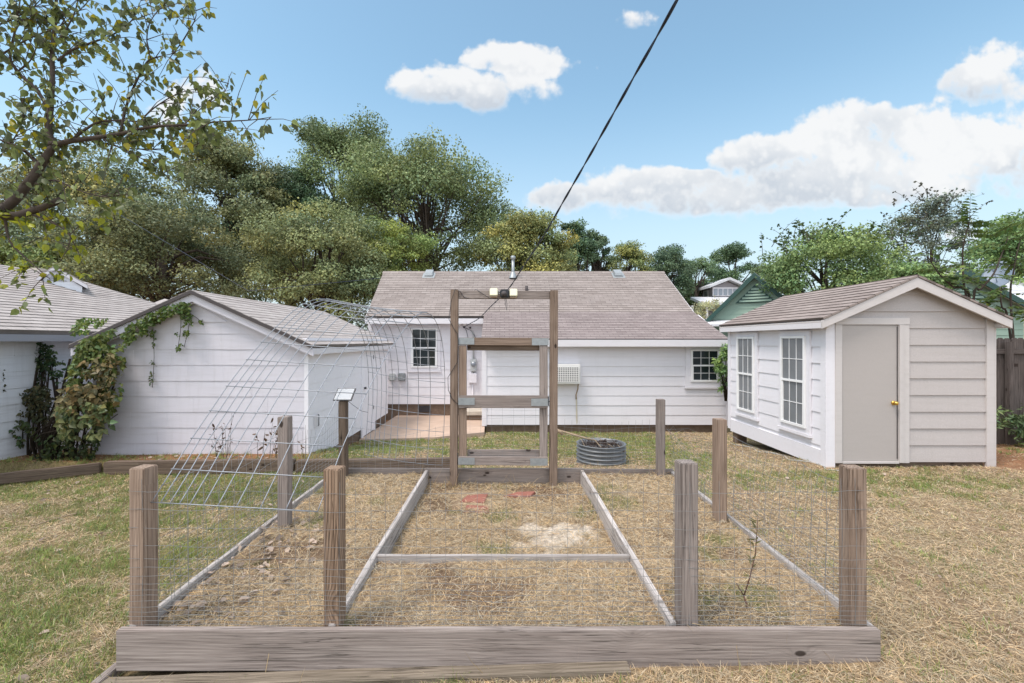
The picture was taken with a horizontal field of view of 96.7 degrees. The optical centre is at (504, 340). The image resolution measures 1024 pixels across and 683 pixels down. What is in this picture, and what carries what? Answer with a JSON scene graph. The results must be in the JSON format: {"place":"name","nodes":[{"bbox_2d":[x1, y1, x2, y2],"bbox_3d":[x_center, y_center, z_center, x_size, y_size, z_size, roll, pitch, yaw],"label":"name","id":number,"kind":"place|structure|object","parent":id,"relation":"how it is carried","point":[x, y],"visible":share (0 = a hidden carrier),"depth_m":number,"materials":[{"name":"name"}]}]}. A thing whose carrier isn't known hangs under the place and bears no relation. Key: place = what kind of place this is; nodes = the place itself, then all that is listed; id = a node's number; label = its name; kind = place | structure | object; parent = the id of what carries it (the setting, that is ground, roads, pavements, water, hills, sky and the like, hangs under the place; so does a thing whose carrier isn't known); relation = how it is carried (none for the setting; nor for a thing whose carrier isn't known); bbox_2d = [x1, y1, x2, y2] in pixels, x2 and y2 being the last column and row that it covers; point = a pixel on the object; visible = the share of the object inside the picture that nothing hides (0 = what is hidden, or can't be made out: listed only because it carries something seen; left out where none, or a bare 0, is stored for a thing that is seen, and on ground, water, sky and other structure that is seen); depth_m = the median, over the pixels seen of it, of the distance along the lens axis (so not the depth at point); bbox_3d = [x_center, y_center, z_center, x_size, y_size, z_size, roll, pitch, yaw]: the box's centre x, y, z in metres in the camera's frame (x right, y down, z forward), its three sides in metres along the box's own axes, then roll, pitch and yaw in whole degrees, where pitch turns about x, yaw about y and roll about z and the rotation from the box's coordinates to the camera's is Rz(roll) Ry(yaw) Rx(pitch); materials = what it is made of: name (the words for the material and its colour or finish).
{"place":"outdoors","nodes":[
{"label":"outdoors","id":0,"kind":"place"},
{"bbox_2d":[359,415,484,440],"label":"patio","id":1,"kind":"structure","parent":0,"point":[475,427],"depth_m":11.65,"materials":[{"name":"concrete"}]},
{"bbox_2d":[391,483,616,553],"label":"garden path","id":2,"kind":"structure","parent":0,"point":[553,527],"depth_m":4.19,"materials":[{"name":"soil"}]},
{"bbox_2d":[460,493,487,503],"bbox_3d":[-0.322,1.710,4.899,0.253,0.050,0.297,0,0,7],"label":"paver","id":3,"kind":"object","parent":2,"relation":"on","point":[481,498],"visible":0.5,"depth_m":4.86,"materials":[{"name":"red brick"}]},
{"bbox_2d":[463,505,489,513],"bbox_3d":[-0.279,1.710,4.568,0.271,0.050,0.218,0,0,0],"label":"paver","id":4,"kind":"object","parent":2,"relation":"on","point":[474,507],"visible":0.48,"depth_m":4.57,"materials":[{"name":"red brick"}]},
{"bbox_2d":[158,471,842,626],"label":"straw mulch","id":5,"kind":"object","parent":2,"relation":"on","point":[602,486],"visible":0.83,"depth_m":3.26,"materials":[{"name":"beige plant"}]},
{"bbox_2d":[656,399,664,477],"bbox_3d":[1.830,1.218,5.340,0.089,1.065,0.088,0,0,0],"label":"fence post","id":6,"kind":"object","parent":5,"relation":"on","point":[660,435],"visible":0.73,"depth_m":5.30,"materials":[{"name":"grey wood"}]},
{"bbox_2d":[736,510,761,609],"bbox_3d":[1.470,1.335,2.733,0.151,0.635,0.089,0,0,21],"label":"dead seedling","id":7,"kind":"object","parent":5,"relation":"on","point":[752,522],"visible":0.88,"depth_m":2.72,"materials":[{"name":"brown plant"}]},
{"bbox_2d":[504,491,535,497],"bbox_3d":[0.170,1.710,5.018,0.356,0.050,0.164,0,0,0],"label":"paver","id":8,"kind":"object","parent":2,"relation":"on","point":[525,494],"visible":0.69,"depth_m":4.99,"materials":[{"name":"red brick"}]},
{"bbox_2d":[0,420,1023,682],"bbox_3d":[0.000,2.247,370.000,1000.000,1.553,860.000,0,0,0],"label":"ground","id":9,"kind":"structure","parent":0,"point":[912,564],"depth_m":4.07,"materials":[{"name":"beige plant"}]},
{"bbox_2d":[0,511,82,528],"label":"stick","id":10,"kind":"object","parent":9,"relation":"on","point":[39,523],"visible":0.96,"depth_m":4.70,"materials":[{"name":"brown wood"}]},
{"bbox_2d":[0,238,86,280],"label":"tree","id":11,"kind":"object","parent":9,"relation":"on","point":[7,247],"visible":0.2,"depth_m":25.20,"materials":[{"name":"green plant"}]},
{"bbox_2d":[0,462,101,484],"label":"landscape timber","id":12,"kind":"object","parent":9,"relation":"on","point":[46,473],"visible":0.99,"depth_m":6.59,"materials":[{"name":"brown wood"}]},
{"bbox_2d":[0,265,167,459],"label":"house","id":13,"kind":"structure","parent":9,"relation":"on","point":[23,333],"depth_m":8.16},
{"bbox_2d":[3,342,70,455],"bbox_3d":[-7.961,0.984,7.610,1.140,1.938,0.754,0,0,0],"label":"vine","id":14,"kind":"object","parent":13,"relation":"attached to","point":[39,395],"visible":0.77,"depth_m":7.61,"materials":[{"name":"green plant"}]},
{"bbox_2d":[0,129,191,298],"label":"tree","id":15,"kind":"object","parent":9,"relation":"on","point":[70,172],"visible":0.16,"depth_m":28.10,"materials":[{"name":"green plant"}]},
{"bbox_2d":[30,302,203,461],"bbox_3d":[-6.400,0.690,7.269,2.760,2.680,0.952,0,0,7],"label":"vine","id":16,"kind":"object","parent":9,"relation":"on","point":[91,402],"visible":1,"depth_m":7.16,"materials":[{"name":"green plant"}]},
{"bbox_2d":[31,188,269,301],"bbox_3d":[-18.694,-2.527,25.436,11.445,10.930,10.153,0,0,0],"label":"tree","id":17,"kind":"object","parent":9,"relation":"on","point":[129,262],"visible":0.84,"depth_m":23.02,"materials":[{"name":"green plant"}]},
{"bbox_2d":[0,0,312,314],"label":"tree","id":18,"kind":"object","parent":9,"relation":"on","point":[49,145],"visible":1,"depth_m":4.58,"materials":[{"name":"green plant"}]},
{"bbox_2d":[103,458,295,474],"bbox_3d":[-4.625,1.919,6.935,2.850,0.207,0.142,-1,0,-1],"label":"landscape timber","id":19,"kind":"object","parent":9,"relation":"on","point":[121,467],"visible":0.67,"depth_m":6.88,"materials":[{"name":"brown wood"}]},
{"bbox_2d":[144,125,302,284],"bbox_3d":[-20.016,-6.194,32.915,12.178,18.437,9.534,0,0,0],"label":"tree","id":20,"kind":"object","parent":9,"relation":"on","point":[229,160],"visible":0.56,"depth_m":31.27,"materials":[{"name":"green plant"}]},
{"bbox_2d":[68,290,393,454],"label":"garage","id":21,"kind":"structure","parent":9,"relation":"on","point":[168,412],"depth_m":7.59,"materials":[{"name":"paint"}]},
{"bbox_2d":[364,351,373,435],"bbox_3d":[-3.250,1.179,10.937,0.070,2.071,0.866,0,0,0],"label":"door","id":22,"kind":"structure","parent":21,"relation":"in","point":[367,408],"depth_m":10.93,"materials":[{"name":"white wood"}]},
{"bbox_2d":[208,416,305,458],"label":"dead weeds","id":23,"kind":"object","parent":9,"relation":"on","point":[260,448],"visible":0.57,"depth_m":7.20,"materials":[{"name":"brown plant"}]},
{"bbox_2d":[212,164,344,305],"bbox_3d":[-17.177,-5.402,35.958,9.333,16.914,10.164,0,0,0],"label":"tree","id":24,"kind":"object","parent":9,"relation":"on","point":[307,193],"visible":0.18,"depth_m":34.66,"materials":[{"name":"green plant"}]},
{"bbox_2d":[232,196,400,321],"bbox_3d":[-9.600,-2.323,24.119,9.421,10.491,8.001,0,0,0],"label":"tree","id":25,"kind":"object","parent":9,"relation":"on","point":[301,231],"visible":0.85,"depth_m":22.48,"materials":[{"name":"green plant"}]},
{"bbox_2d":[282,103,413,319],"bbox_3d":[-13.467,-8.112,39.220,13.350,22.390,11.466,0,0,0],"label":"tree","id":26,"kind":"object","parent":9,"relation":"on","point":[325,138],"visible":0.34,"depth_m":36.85,"materials":[{"name":"green plant"}]},
{"bbox_2d":[347,314,367,329],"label":"wood","id":27,"kind":"object","parent":9,"relation":"on","point":[362,322],"depth_m":64.86,"materials":[{"name":"grey wood"}]},
{"bbox_2d":[295,457,449,472],"bbox_3d":[-1.960,1.896,6.960,2.420,0.186,0.141,-1,0,-1],"label":"landscape timber","id":28,"kind":"object","parent":9,"relation":"on","point":[365,463],"visible":0.52,"depth_m":6.90,"materials":[{"name":"brown wood"}]},
{"bbox_2d":[342,215,441,308],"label":"tree","id":29,"kind":"object","parent":9,"relation":"on","point":[401,251],"visible":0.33,"depth_m":25.98,"materials":[{"name":"green plant"}]},
{"bbox_2d":[318,122,527,270],"bbox_3d":[-5.820,-5.859,33.007,15.351,17.786,12.984,0,0,0],"label":"tree","id":30,"kind":"object","parent":9,"relation":"on","point":[393,178],"visible":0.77,"depth_m":30.87,"materials":[{"name":"green plant"}]},
{"bbox_2d":[77,459,838,682],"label":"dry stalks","id":31,"kind":"object","parent":9,"relation":"on","point":[484,605],"visible":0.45,"depth_m":2.64,"materials":[{"name":"beige plant"}]},
{"bbox_2d":[467,408,481,419],"bbox_3d":[-0.877,2.319,13.355,0.605,0.617,0.870,0,0,0],"label":"concrete step","id":32,"kind":"object","parent":9,"relation":"on","point":[472,413],"visible":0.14,"depth_m":12.95,"materials":[{"name":"beige concrete"}]},
{"bbox_2d":[18,454,941,682],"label":"dead leaves","id":33,"kind":"object","parent":9,"relation":"on","point":[26,676],"visible":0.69,"depth_m":3.17,"materials":[{"name":"brown plant"}]},
{"bbox_2d":[91,468,880,682],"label":"raised bed","id":34,"kind":"object","parent":9,"relation":"on","point":[331,653],"visible":0.54,"depth_m":2.44,"materials":[{"name":"grey wood"}]},
{"bbox_2d":[129,464,157,625],"bbox_3d":[-2.008,1.225,2.535,0.094,1.050,0.095,0,0,7],"label":"fence post","id":35,"kind":"object","parent":34,"relation":"on","point":[142,535],"visible":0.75,"depth_m":2.49,"materials":[{"name":"brown wood"}]},
{"bbox_2d":[127,418,871,625],"bbox_3d":[0.733,1.176,4.149,5.575,0.850,3.345,0,0,0],"label":"wire fence","id":36,"kind":"object","parent":35,"relation":"attached to","point":[461,560],"visible":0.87,"depth_m":2.49,"materials":[{"name":"grey metal"}]},
{"bbox_2d":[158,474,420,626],"bbox_3d":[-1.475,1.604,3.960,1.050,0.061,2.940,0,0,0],"label":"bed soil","id":37,"kind":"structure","parent":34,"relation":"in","point":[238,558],"depth_m":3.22,"materials":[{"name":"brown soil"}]},
{"bbox_2d":[277,416,292,527],"bbox_3d":[-1.880,1.199,3.900,0.092,1.102,0.092,0,0,0],"label":"fence post","id":38,"kind":"object","parent":37,"relation":"on","point":[285,435],"visible":0.72,"depth_m":3.86,"materials":[{"name":"grey wood"}]},
{"bbox_2d":[338,401,348,476],"bbox_3d":[-1.885,1.226,5.330,0.091,1.047,0.091,0,0,0],"label":"fence post","id":39,"kind":"object","parent":37,"relation":"on","point":[343,427],"visible":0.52,"depth_m":5.29,"materials":[{"name":"wood"}]},
{"bbox_2d":[333,388,367,412],"bbox_3d":[-1.803,0.708,5.338,0.368,0.295,0.149,0,0,0],"label":"solar panel","id":40,"kind":"object","parent":39,"relation":"on","point":[348,397],"visible":1,"depth_m":5.31,"materials":[{"name":"white plastic"}]},
{"bbox_2d":[150,298,444,511],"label":"wire arch","id":41,"kind":"structure","parent":34,"relation":"on","point":[355,319],"depth_m":3.21,"materials":[{"name":"grey metal"}]},
{"bbox_2d":[323,465,345,626],"bbox_3d":[-0.945,1.228,2.535,0.093,1.045,0.093,0,0,3],"label":"fence post","id":42,"kind":"object","parent":34,"relation":"on","point":[334,477],"visible":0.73,"depth_m":2.49,"materials":[{"name":"brown wood"}]},
{"bbox_2d":[344,561,665,625],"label":"bed soil","id":43,"kind":"structure","parent":34,"relation":"in","point":[438,572],"depth_m":2.87,"materials":[{"name":"brown soil"}]},
{"bbox_2d":[450,290,557,486],"bbox_3d":[-0.007,0.626,5.345,1.264,2.447,0.090,0,0,0],"label":"gate frame","id":44,"kind":"object","parent":9,"relation":"on","point":[552,295],"visible":0.85,"depth_m":5.30,"materials":[{"name":"brown wood"}]},
{"bbox_2d":[448,289,506,403],"bbox_3d":[-0.315,0.065,5.340,0.694,1.353,0.110,0,0,0],"label":"lamp cable","id":45,"kind":"object","parent":44,"relation":"attached to","point":[456,332],"visible":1,"depth_m":5.29,"materials":[{"name":"black plastic"}]},
{"bbox_2d":[457,338,549,465],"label":"garden gate","id":46,"kind":"structure","parent":44,"relation":"attached to","point":[529,457],"depth_m":5.33,"materials":[{"name":"grey wood"}]},
{"bbox_2d":[490,288,516,297],"bbox_3d":[-0.010,-0.555,5.296,0.319,0.113,0.107,0,0,0],"label":"flood light","id":47,"kind":"object","parent":44,"relation":"attached to","point":[503,293],"visible":1,"depth_m":5.26,"materials":[{"name":"white plastic"}]},
{"bbox_2d":[463,206,584,270],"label":"tree","id":48,"kind":"object","parent":9,"relation":"on","point":[517,231],"visible":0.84,"depth_m":27.59,"materials":[{"name":"green plant"}]},
{"bbox_2d":[365,256,727,432],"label":"house","id":49,"kind":"structure","parent":9,"relation":"on","point":[637,343],"depth_m":12.60,"materials":[{"name":"paint"}]},
{"bbox_2d":[117,213,379,290],"bbox_3d":[-10.167,-3.599,16.584,11.992,3.718,0.761,0,0,10],"label":"telephone wire","id":50,"kind":"object","parent":49,"relation":"attached to","point":[234,282],"visible":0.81,"depth_m":16.05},
{"bbox_2d":[389,373,395,380],"bbox_3d":[-3.385,1.098,13.735,0.183,0.213,0.105,0,0,0],"label":"cable box","id":51,"kind":"object","parent":49,"relation":"attached to","point":[394,377],"visible":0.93,"depth_m":13.69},
{"bbox_2d":[398,373,405,380],"bbox_3d":[-3.095,1.090,13.725,0.214,0.229,0.125,0,0,0],"label":"cable box","id":52,"kind":"object","parent":49,"relation":"attached to","point":[401,375],"visible":0.9,"depth_m":13.67,"materials":[{"name":"metal"}]},
{"bbox_2d":[407,325,440,371],"bbox_3d":[-2.425,0.238,13.757,1.013,1.419,0.062,0,0,0],"label":"window","id":53,"kind":"structure","parent":49,"relation":"in","point":[422,356],"depth_m":13.75,"materials":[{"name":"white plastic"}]},
{"bbox_2d":[468,373,476,394],"bbox_3d":[-0.953,1.638,13.729,0.259,1.324,0.115,0,0,0],"label":"breaker box","id":54,"kind":"object","parent":49,"relation":"attached to","point":[472,378],"visible":0.89,"depth_m":13.67,"materials":[{"name":"paint"}]},
{"bbox_2d":[470,330,476,372],"bbox_3d":[-0.930,0.338,13.694,0.183,1.307,0.187,0,0,0],"label":"electric meter","id":55,"kind":"object","parent":49,"relation":"attached to","point":[473,364],"visible":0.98,"depth_m":13.66,"materials":[{"name":"metal"}]},
{"bbox_2d":[548,360,580,398],"bbox_3d":[1.567,1.020,11.840,0.910,1.026,0.320,0,0,0],"label":"air conditioner","id":56,"kind":"object","parent":49,"relation":"attached to","point":[569,371],"visible":0.76,"depth_m":11.69,"materials":[{"name":"beige plastic"}]},
{"bbox_2d":[463,0,677,337],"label":"overhead cable","id":57,"kind":"object","parent":49,"relation":"attached to","point":[636,72],"visible":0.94,"depth_m":4.06,"materials":[{"name":"black rubber"}]},
{"bbox_2d":[685,347,723,388],"bbox_3d":[5.264,0.675,11.955,1.043,1.159,0.062,0,0,0],"label":"window","id":58,"kind":"structure","parent":49,"relation":"in","point":[700,373],"depth_m":11.95,"materials":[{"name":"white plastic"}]},
{"bbox_2d":[545,217,603,270],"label":"tree","id":59,"kind":"object","parent":9,"relation":"on","point":[586,247],"visible":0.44,"depth_m":35.44,"materials":[{"name":"green plant"}]},
{"bbox_2d":[580,228,614,270],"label":"tree","id":60,"kind":"object","parent":9,"relation":"on","point":[594,262],"visible":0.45,"depth_m":39.49,"materials":[{"name":"green plant"}]},
{"bbox_2d":[576,438,625,465],"bbox_3d":[1.602,1.880,7.550,0.816,0.380,0.816,0,0,0],"label":"fire ring","id":61,"kind":"object","parent":9,"relation":"on","point":[614,454],"visible":0.74,"depth_m":7.24,"materials":[{"name":"metal"}]},
{"bbox_2d":[558,429,629,457],"bbox_3d":[1.491,1.659,7.607,1.185,0.479,0.778,0,0,17],"label":"stick pile","id":62,"kind":"object","parent":61,"relation":"in","point":[591,443],"visible":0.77,"depth_m":7.49,"materials":[{"name":"brown wood"}]},
{"bbox_2d":[600,239,655,270],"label":"tree","id":63,"kind":"object","parent":9,"relation":"on","point":[634,255],"visible":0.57,"depth_m":39.01,"materials":[{"name":"green plant"}]},
{"bbox_2d":[674,459,697,625],"bbox_3d":[1.012,1.211,2.535,0.098,1.078,0.098,0,0,-2],"label":"fence post","id":64,"kind":"object","parent":9,"relation":"on","point":[685,491],"visible":0.73,"depth_m":2.49,"materials":[{"name":"grey wood"}]},
{"bbox_2d":[692,296,723,319],"bbox_3d":[10.981,0.281,24.089,2.864,5.282,2.499,0,0,0],"label":"shrub","id":65,"kind":"object","parent":9,"relation":"on","point":[704,305],"visible":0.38,"depth_m":23.81,"materials":[{"name":"green plant"}]},
{"bbox_2d":[712,418,726,522],"bbox_3d":[1.900,1.245,4.020,0.094,1.110,0.094,0,0,0],"label":"fence post","id":66,"kind":"object","parent":9,"relation":"on","point":[719,454],"visible":0.72,"depth_m":3.98,"materials":[{"name":"brown wood"}]},
{"bbox_2d":[711,343,727,400],"bbox_3d":[5.610,0.777,11.565,0.650,1.530,0.680,0,0,0],"label":"shrub","id":67,"kind":"object","parent":9,"relation":"on","point":[722,367],"visible":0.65,"depth_m":11.57,"materials":[{"name":"green plant"}]},
{"bbox_2d":[705,272,782,336],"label":"house","id":68,"kind":"structure","parent":9,"relation":"on","point":[746,296],"depth_m":17.14,"materials":[{"name":"painted siding"},{"name":"shingle"}]},
{"bbox_2d":[731,443,838,470],"bbox_3d":[4.774,2.022,8.096,0.429,0.275,2.984,0,0,-8],"label":"extension cord","id":69,"kind":"object","parent":9,"relation":"on","point":[790,459],"visible":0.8,"depth_m":7.44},
{"bbox_2d":[755,209,931,295],"bbox_3d":[11.604,-0.785,15.952,5.524,7.233,4.205,0,0,0],"label":"tree","id":70,"kind":"object","parent":9,"relation":"on","point":[828,247],"visible":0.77,"depth_m":15.27,"materials":[{"name":"green plant"}]},
{"bbox_2d":[839,464,866,625],"bbox_3d":[1.939,1.225,2.535,0.094,1.050,0.094,0,0,3],"label":"fence post","id":71,"kind":"object","parent":9,"relation":"on","point":[852,476],"visible":0.71,"depth_m":2.49,"materials":[{"name":"brown wood"}]},
{"bbox_2d":[719,274,1013,467],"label":"garden shed","id":72,"kind":"structure","parent":9,"relation":"on","point":[898,371],"depth_m":6.89,"materials":[{"name":"white wood"}]},
{"bbox_2d":[734,332,758,420],"bbox_3d":[4.830,0.687,9.105,0.062,1.704,0.840,0,0,0],"label":"window","id":73,"kind":"structure","parent":72,"relation":"in","point":[747,348],"depth_m":9.02,"materials":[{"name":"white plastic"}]},
{"bbox_2d":[777,330,811,437],"bbox_3d":[4.830,0.687,7.610,0.062,1.704,0.850,0,0,0],"label":"window","id":74,"kind":"structure","parent":72,"relation":"in","point":[795,349],"depth_m":7.53,"materials":[{"name":"white plastic"}]},
{"bbox_2d":[842,326,898,460],"bbox_3d":[5.517,0.793,6.847,0.838,2.043,0.098,0,0,0],"label":"door","id":75,"kind":"structure","parent":72,"relation":"in","point":[870,403],"depth_m":6.87,"materials":[{"name":"beige wood"}]},
{"bbox_2d":[870,260,964,288],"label":"tree","id":76,"kind":"object","parent":9,"relation":"on","point":[901,270],"visible":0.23,"depth_m":12.81,"materials":[{"name":"green plant"}]},
{"bbox_2d":[876,181,992,272],"bbox_3d":[19.858,-2.304,21.080,4.743,10.390,3.830,0,0,0],"label":"tree","id":77,"kind":"object","parent":9,"relation":"on","point":[930,207],"visible":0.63,"depth_m":20.57,"materials":[{"name":"green plant"}]},
{"bbox_2d":[904,190,1023,341],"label":"tree","id":78,"kind":"object","parent":9,"relation":"on","point":[998,291],"visible":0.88,"depth_m":9.89,"materials":[{"name":"green plant"}]},
{"bbox_2d":[944,268,1023,338],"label":"house","id":79,"kind":"structure","parent":9,"relation":"on","point":[1003,333],"depth_m":14.99,"materials":[{"name":"green painted siding"},{"name":"shingle"}]},
{"bbox_2d":[982,261,1014,287],"bbox_3d":[16.655,-2.006,15.366,0.704,1.390,0.628,0,0,27],"label":"satellite dish","id":80,"kind":"object","parent":79,"relation":"on","point":[1000,282],"visible":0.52,"depth_m":15.38,"materials":[{"name":"white metal"}]},
{"bbox_2d":[951,209,1023,285],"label":"tree","id":81,"kind":"object","parent":9,"relation":"on","point":[1011,251],"visible":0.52,"depth_m":18.22,"materials":[{"name":"green plant"}]},
{"bbox_2d":[996,405,1013,430],"bbox_3d":[8.804,1.387,8.765,1.672,1.400,0.825,0,0,0],"label":"shrub","id":82,"kind":"object","parent":9,"relation":"on","point":[1001,412],"visible":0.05,"depth_m":8.63,"materials":[{"name":"green plant"}]},
{"bbox_2d":[996,338,1023,444],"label":"picket fence","id":83,"kind":"object","parent":9,"relation":"on","point":[1009,375],"visible":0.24,"depth_m":9.04,"materials":[{"name":"brown wood"}]},
{"bbox_2d":[997,403,1023,446],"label":"shrub","id":84,"kind":"object","parent":9,"relation":"on","point":[1016,420],"visible":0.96,"depth_m":8.61,"materials":[{"name":"green plant"}]},
{"bbox_2d":[0,0,1023,329],"label":"sky","id":85,"kind":"structure","parent":0,"point":[741,119],"materials":[{"name":"blue"}]},
{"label":"hill","id":86,"kind":"structure","parent":0,"visible":0},
{"bbox_2d":[647,243,701,297],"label":"tree","id":87,"kind":"object","parent":86,"relation":"on","point":[669,261],"visible":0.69,"depth_m":42.56,"materials":[{"name":"green plant"}]},
{"bbox_2d":[682,255,718,313],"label":"tree","id":88,"kind":"object","parent":86,"relation":"on","point":[708,267],"visible":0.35,"depth_m":47.77,"materials":[{"name":"green plant"}]},
{"bbox_2d":[682,277,742,319],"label":"house","id":89,"kind":"structure","parent":86,"relation":"on","point":[724,289],"depth_m":45.92,"materials":[{"name":"white wood"}]},
{"bbox_2d":[698,290,708,296],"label":"window","id":90,"kind":"structure","parent":89,"relation":"in","point":[705,293],"depth_m":47.53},
{"bbox_2d":[712,287,737,295],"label":"window","id":91,"kind":"structure","parent":89,"relation":"in","point":[716,291],"depth_m":45.92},
{"bbox_2d":[702,241,767,282],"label":"tree","id":92,"kind":"object","parent":86,"relation":"on","point":[732,252],"visible":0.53,"depth_m":54.81,"materials":[{"name":"green plant"}]},
{"bbox_2d":[749,257,795,295],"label":"tree","id":93,"kind":"object","parent":86,"relation":"on","point":[755,270],"visible":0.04,"depth_m":49.68,"materials":[{"name":"green plant"}]}
]}

